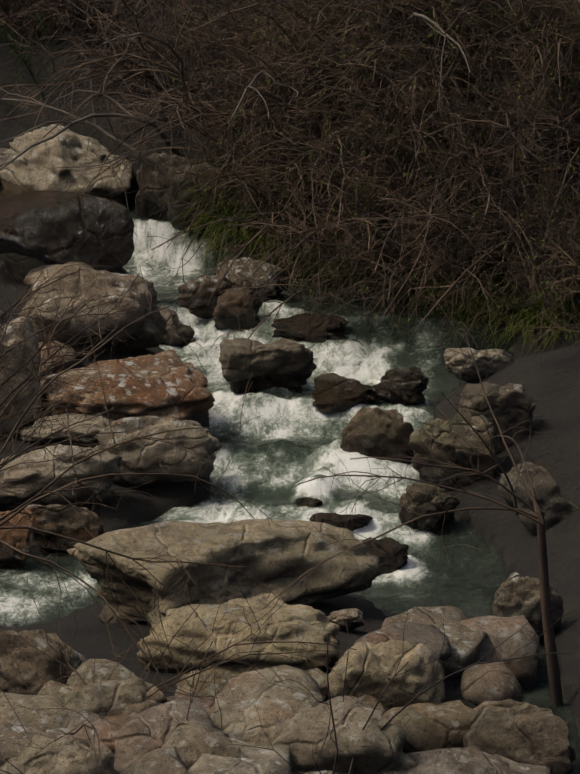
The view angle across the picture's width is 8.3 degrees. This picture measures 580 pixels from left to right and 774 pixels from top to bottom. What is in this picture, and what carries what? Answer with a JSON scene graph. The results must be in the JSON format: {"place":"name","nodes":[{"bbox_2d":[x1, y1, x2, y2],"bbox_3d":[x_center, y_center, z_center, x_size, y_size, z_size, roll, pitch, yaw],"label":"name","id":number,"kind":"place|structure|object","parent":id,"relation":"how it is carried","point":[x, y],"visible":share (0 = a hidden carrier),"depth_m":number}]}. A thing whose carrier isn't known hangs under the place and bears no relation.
{"place":"outdoors","nodes":[
{"label":"outdoors","id":0,"kind":"place"},
{"bbox_2d":[0,9,54,119],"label":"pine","id":1,"kind":"object","parent":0,"point":[10,35],"depth_m":36.02},
{"bbox_2d":[0,199,579,773],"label":"stream water","id":2,"kind":"structure","parent":0,"point":[286,443],"depth_m":30.95},
{"bbox_2d":[0,148,11,190],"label":"rock","id":3,"kind":"object","parent":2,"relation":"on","point":[5,154],"visible":0.31,"depth_m":35.66},
{"bbox_2d":[171,324,195,346],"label":"rock","id":4,"kind":"object","parent":2,"relation":"in","point":[186,331],"visible":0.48,"depth_m":33.18},
{"bbox_2d":[177,275,231,318],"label":"rock","id":5,"kind":"object","parent":2,"relation":"in","point":[194,297],"visible":0.73,"depth_m":33.30},
{"bbox_2d":[213,287,262,330],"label":"rock","id":6,"kind":"object","parent":2,"relation":"in","point":[229,301],"visible":0.85,"depth_m":33.18},
{"bbox_2d":[216,257,287,300],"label":"rock","id":7,"kind":"object","parent":2,"relation":"in","point":[238,280],"visible":0.54,"depth_m":33.49},
{"bbox_2d":[219,338,316,393],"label":"rock","id":8,"kind":"object","parent":2,"relation":"in","point":[289,364],"visible":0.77,"depth_m":31.81},
{"bbox_2d":[294,497,322,506],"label":"rock","id":9,"kind":"object","parent":2,"relation":"in","point":[306,502],"visible":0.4,"depth_m":30.18},
{"bbox_2d":[270,312,347,342],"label":"rock","id":10,"kind":"object","parent":2,"relation":"in","point":[292,325],"visible":0.83,"depth_m":32.99},
{"bbox_2d":[310,512,372,530],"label":"rock","id":11,"kind":"object","parent":2,"relation":"in","point":[356,521],"visible":0.44,"depth_m":29.90},
{"bbox_2d":[312,372,377,413],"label":"rock","id":12,"kind":"object","parent":2,"relation":"on","point":[332,392],"visible":0.83,"depth_m":31.61},
{"bbox_2d":[340,406,414,463],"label":"rock","id":13,"kind":"object","parent":2,"relation":"in","point":[373,432],"visible":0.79,"depth_m":30.67},
{"bbox_2d":[362,537,408,575],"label":"rock","id":14,"kind":"object","parent":2,"relation":"in","point":[390,553],"visible":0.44,"depth_m":29.32},
{"bbox_2d":[373,367,428,405],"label":"rock","id":15,"kind":"object","parent":2,"relation":"in","point":[404,386],"visible":0.9,"depth_m":31.62},
{"bbox_2d":[398,482,460,533],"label":"rock","id":16,"kind":"object","parent":2,"relation":"in","point":[420,492],"visible":0.85,"depth_m":29.87},
{"bbox_2d":[0,0,579,752],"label":"terrain","id":17,"kind":"structure","parent":0,"point":[552,382],"depth_m":30.71},
{"bbox_2d":[0,311,6,324],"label":"stone","id":18,"kind":"object","parent":17,"relation":"on","point":[4,317],"visible":0.12,"depth_m":32.06},
{"bbox_2d":[0,510,31,568],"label":"rock","id":19,"kind":"object","parent":17,"relation":"on","point":[18,539],"visible":0.77,"depth_m":29.47},
{"bbox_2d":[0,315,41,438],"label":"rock","id":20,"kind":"object","parent":17,"relation":"on","point":[32,390],"visible":0.62,"depth_m":30.74},
{"bbox_2d":[0,253,46,282],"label":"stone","id":21,"kind":"object","parent":17,"relation":"on","point":[27,263],"visible":0.42,"depth_m":33.15},
{"bbox_2d":[0,692,72,727],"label":"stone","id":22,"kind":"object","parent":17,"relation":"on","point":[35,717],"visible":0.25,"depth_m":25.05},
{"bbox_2d":[0,629,82,694],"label":"rock","id":23,"kind":"object","parent":17,"relation":"on","point":[19,656],"visible":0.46,"depth_m":26.05},
{"bbox_2d":[0,721,89,766],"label":"stone","id":24,"kind":"object","parent":17,"relation":"on","point":[9,749],"visible":0.38,"depth_m":24.68},
{"bbox_2d":[24,630,86,663],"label":"stone","id":25,"kind":"object","parent":17,"relation":"on","point":[54,636],"visible":0.08,"depth_m":26.76},
{"bbox_2d":[39,341,76,375],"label":"stone","id":26,"kind":"object","parent":17,"relation":"on","point":[67,365],"visible":0.4,"depth_m":31.72},
{"bbox_2d":[23,261,94,290],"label":"stone","id":27,"kind":"object","parent":17,"relation":"on","point":[51,269],"visible":0.23,"depth_m":33.03},
{"bbox_2d":[0,734,118,773],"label":"rock","id":28,"kind":"object","parent":17,"relation":"on","point":[61,755],"visible":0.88,"depth_m":24.35},
{"bbox_2d":[37,680,82,702],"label":"stone","id":29,"kind":"object","parent":17,"relation":"on","point":[61,691],"visible":0.06,"depth_m":25.48},
{"bbox_2d":[21,504,103,552],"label":"rock","id":30,"kind":"object","parent":17,"relation":"on","point":[67,525],"visible":0.69,"depth_m":29.74},
{"bbox_2d":[0,444,126,512],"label":"rock","id":31,"kind":"object","parent":17,"relation":"on","point":[22,484],"visible":0.67,"depth_m":30.02},
{"bbox_2d":[0,306,131,505],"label":"bare shrub","id":32,"kind":"object","parent":17,"relation":"on","point":[9,416],"visible":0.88,"depth_m":28.11},
{"bbox_2d":[0,124,132,204],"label":"rock","id":33,"kind":"object","parent":17,"relation":"on","point":[27,171],"visible":0.67,"depth_m":35.38},
{"bbox_2d":[0,190,134,272],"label":"rock","id":34,"kind":"object","parent":17,"relation":"on","point":[50,227],"visible":0.88,"depth_m":33.08},
{"bbox_2d":[19,412,115,443],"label":"rock","id":35,"kind":"object","parent":17,"relation":"on","point":[103,419],"visible":0.38,"depth_m":30.70},
{"bbox_2d":[65,712,106,740],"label":"stone","id":36,"kind":"object","parent":17,"relation":"on","point":[80,734],"visible":0.08,"depth_m":24.90},
{"bbox_2d":[0,238,173,442],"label":"bare shrub","id":37,"kind":"object","parent":17,"relation":"on","point":[40,348],"visible":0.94,"depth_m":27.20},
{"bbox_2d":[65,709,118,747],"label":"stone","id":38,"kind":"object","parent":17,"relation":"on","point":[98,724],"visible":0.19,"depth_m":24.94},
{"bbox_2d":[18,265,166,355],"bbox_3d":[-1.569,-0.582,32.216,1.218,0.805,0.556,-3,16,-9],"label":"rock","id":39,"kind":"object","parent":17,"relation":"on","point":[152,333],"visible":0.69,"depth_m":32.06},
{"bbox_2d":[62,678,147,715],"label":"rock","id":40,"kind":"object","parent":17,"relation":"on","point":[108,698],"visible":0.4,"depth_m":25.17},
{"bbox_2d":[66,659,166,703],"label":"stone","id":41,"kind":"object","parent":17,"relation":"on","point":[85,670],"visible":0.25,"depth_m":25.77},
{"bbox_2d":[99,710,138,753],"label":"stone","id":42,"kind":"object","parent":17,"relation":"on","point":[107,733],"visible":0.12,"depth_m":24.86},
{"bbox_2d":[40,350,214,419],"bbox_3d":[-1.253,0.096,31.119,1.335,0.563,1.090,-10,19,-31],"label":"rock","id":43,"kind":"object","parent":17,"relation":"on","point":[173,386],"visible":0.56,"depth_m":30.87},
{"bbox_2d":[122,700,161,713],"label":"stone","id":44,"kind":"object","parent":17,"relation":"on","point":[144,705],"visible":0.1,"depth_m":25.20},
{"bbox_2d":[0,267,294,692],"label":"bare branches","id":45,"kind":"object","parent":17,"relation":"on","point":[24,505],"visible":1,"depth_m":26.26},
{"bbox_2d":[115,746,190,773],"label":"stone","id":46,"kind":"object","parent":17,"relation":"on","point":[163,761],"visible":0.85,"depth_m":24.36},
{"bbox_2d":[94,416,222,487],"bbox_3d":[-1.003,0.496,30.498,0.993,0.644,0.470,0,16,-1],"label":"rock","id":47,"kind":"object","parent":17,"relation":"on","point":[203,443],"visible":0.81,"depth_m":30.31},
{"bbox_2d":[135,153,194,218],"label":"rock","id":48,"kind":"object","parent":17,"relation":"on","point":[146,206],"visible":0.44,"depth_m":34.84},
{"bbox_2d":[159,306,181,344],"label":"stone","id":49,"kind":"object","parent":17,"relation":"on","point":[170,316],"visible":0.48,"depth_m":33.16},
{"bbox_2d":[114,699,228,767],"bbox_3d":[-0.713,2.334,24.818,0.637,0.630,0.955,7,17,22],"label":"stone","id":50,"kind":"object","parent":17,"relation":"on","point":[144,732],"visible":0.46,"depth_m":24.72},
{"bbox_2d":[2,574,356,773],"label":"bare branches","id":51,"kind":"object","parent":17,"relation":"on","point":[186,671],"visible":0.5,"depth_m":25.69},
{"bbox_2d":[165,692,214,714],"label":"stone","id":52,"kind":"object","parent":17,"relation":"on","point":[207,705],"visible":0.08,"depth_m":25.75},
{"bbox_2d":[0,502,397,773],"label":"bare branches","id":53,"kind":"object","parent":17,"relation":"on","point":[85,683],"visible":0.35,"depth_m":25.31},
{"bbox_2d":[174,670,231,699],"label":"stone","id":54,"kind":"object","parent":17,"relation":"on","point":[219,680],"visible":0.46,"depth_m":26.11},
{"bbox_2d":[167,162,239,233],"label":"rock","id":55,"kind":"object","parent":17,"relation":"on","point":[187,198],"visible":0.46,"depth_m":34.65},
{"bbox_2d":[161,718,246,769],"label":"rock","id":56,"kind":"object","parent":17,"relation":"on","point":[192,741],"visible":0.46,"depth_m":24.47},
{"bbox_2d":[67,519,380,625],"bbox_3d":[-0.370,1.275,28.009,2.170,0.705,1.115,-7,17,-23],"label":"rock","id":57,"kind":"object","parent":17,"relation":"on","point":[260,551],"visible":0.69,"depth_m":27.82},
{"bbox_2d":[136,593,341,677],"bbox_3d":[-0.305,1.700,26.784,1.404,0.559,0.782,5,17,17],"label":"rock","id":58,"kind":"object","parent":17,"relation":"on","point":[301,621],"visible":0.73,"depth_m":26.52},
{"bbox_2d":[188,738,291,773],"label":"stone","id":59,"kind":"object","parent":17,"relation":"on","point":[261,761],"visible":0.81,"depth_m":24.34},
{"bbox_2d":[217,191,278,229],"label":"rock","id":60,"kind":"object","parent":17,"relation":"on","point":[229,197],"visible":0.19,"depth_m":34.49},
{"bbox_2d":[210,665,325,745],"bbox_3d":[-0.125,2.193,25.363,0.732,0.695,1.015,5,17,16],"label":"stone","id":61,"kind":"object","parent":17,"relation":"on","point":[273,703],"visible":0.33,"depth_m":25.14},
{"bbox_2d":[0,0,579,365],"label":"shrubs","id":62,"kind":"object","parent":17,"relation":"on","point":[257,101],"visible":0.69,"depth_m":33.32},
{"bbox_2d":[0,0,579,248],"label":"bare branches","id":63,"kind":"object","parent":17,"relation":"on","point":[155,126],"visible":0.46,"depth_m":34.10},
{"bbox_2d":[292,771,304,773],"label":"stone","id":64,"kind":"object","parent":17,"relation":"on","point":[300,772],"depth_m":24.57},
{"bbox_2d":[306,668,329,698],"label":"stone","id":65,"kind":"object","parent":17,"relation":"on","point":[320,679],"visible":0.27,"depth_m":26.36},
{"bbox_2d":[304,770,347,773],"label":"stone","id":66,"kind":"object","parent":17,"relation":"on","point":[322,772],"visible":0.45,"depth_m":24.56},
{"bbox_2d":[268,701,415,773],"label":"rock","id":67,"kind":"object","parent":17,"relation":"on","point":[301,732],"visible":0.88,"depth_m":24.57},
{"bbox_2d":[326,696,365,707],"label":"stone","id":68,"kind":"object","parent":17,"relation":"on","point":[347,699],"visible":0.08,"depth_m":25.43},
{"bbox_2d":[327,608,364,630],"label":"rock","id":69,"kind":"object","parent":17,"relation":"on","point":[351,618],"visible":0.73,"depth_m":27.75},
{"bbox_2d":[123,0,579,366],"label":"budding shrub","id":70,"kind":"object","parent":17,"relation":"on","point":[413,146],"visible":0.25,"depth_m":33.15},
{"bbox_2d":[148,128,579,357],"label":"grass tufts","id":71,"kind":"object","parent":17,"relation":"on","point":[532,314],"visible":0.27,"depth_m":33.30},
{"bbox_2d":[348,694,387,713],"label":"stone","id":72,"kind":"object","parent":17,"relation":"on","point":[368,701],"visible":0.17,"depth_m":26.03},
{"bbox_2d":[328,640,445,709],"bbox_3d":[0.631,1.982,26.247,0.777,0.682,0.353,0,16,-1],"label":"rock","id":73,"kind":"object","parent":17,"relation":"on","point":[371,668],"visible":0.6,"depth_m":26.10},
{"bbox_2d":[323,622,450,672],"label":"stone","id":74,"kind":"object","parent":17,"relation":"on","point":[395,631],"visible":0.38,"depth_m":26.83},
{"bbox_2d":[213,599,579,773],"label":"bare branches","id":75,"kind":"object","parent":17,"relation":"on","point":[390,720],"visible":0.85,"depth_m":24.56},
{"bbox_2d":[232,274,576,707],"bbox_3d":[1.069,0.817,26.933,1.448,2.864,3.052,12,20,37],"label":"tree","id":76,"kind":"object","parent":17,"relation":"on","point":[556,695],"visible":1,"depth_m":26.73},
{"bbox_2d":[381,606,468,628],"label":"stone","id":77,"kind":"object","parent":17,"relation":"on","point":[429,615],"visible":0.19,"depth_m":27.64},
{"bbox_2d":[383,700,475,752],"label":"stone","id":78,"kind":"object","parent":17,"relation":"on","point":[429,726],"visible":0.52,"depth_m":25.89},
{"bbox_2d":[418,636,442,665],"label":"stone","id":79,"kind":"object","parent":17,"relation":"on","point":[425,639],"visible":0.02,"depth_m":26.83},
{"bbox_2d":[378,747,525,773],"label":"stone","id":80,"kind":"object","parent":17,"relation":"on","point":[467,760],"visible":0.81,"depth_m":24.67},
{"bbox_2d":[409,413,495,490],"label":"rock","id":81,"kind":"object","parent":17,"relation":"on","point":[428,438],"visible":0.67,"depth_m":30.12},
{"bbox_2d":[434,622,486,677],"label":"stone","id":82,"kind":"object","parent":17,"relation":"on","point":[466,642],"visible":0.33,"depth_m":27.10},
{"bbox_2d":[444,347,516,383],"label":"rock","id":83,"kind":"object","parent":17,"relation":"on","point":[487,361],"visible":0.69,"depth_m":31.45},
{"bbox_2d":[460,659,525,705],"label":"stone","id":84,"kind":"object","parent":17,"relation":"on","point":[492,681],"visible":0.75,"depth_m":26.72},
{"bbox_2d":[458,382,535,453],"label":"rock","id":85,"kind":"object","parent":17,"relation":"on","point":[501,399],"visible":0.71,"depth_m":30.28},
{"bbox_2d":[460,615,539,689],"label":"stone","id":86,"kind":"object","parent":17,"relation":"on","point":[498,630],"visible":0.46,"depth_m":27.38},
{"bbox_2d":[473,701,539,709],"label":"stone","id":87,"kind":"object","parent":17,"relation":"on","point":[484,703],"visible":0.02,"depth_m":26.46},
{"bbox_2d":[463,699,575,773],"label":"rock","id":88,"kind":"object","parent":17,"relation":"on","point":[521,732],"visible":0.73,"depth_m":25.67},
{"bbox_2d":[493,754,550,773],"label":"stone","id":89,"kind":"object","parent":17,"relation":"on","point":[528,768],"visible":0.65,"depth_m":24.90},
{"bbox_2d":[492,572,563,640],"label":"rock","id":90,"kind":"object","parent":17,"relation":"on","point":[517,594],"visible":0.46,"depth_m":27.95},
{"bbox_2d":[498,461,578,535],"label":"rock","id":91,"kind":"object","parent":17,"relation":"on","point":[558,506],"visible":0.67,"depth_m":29.34}
]}

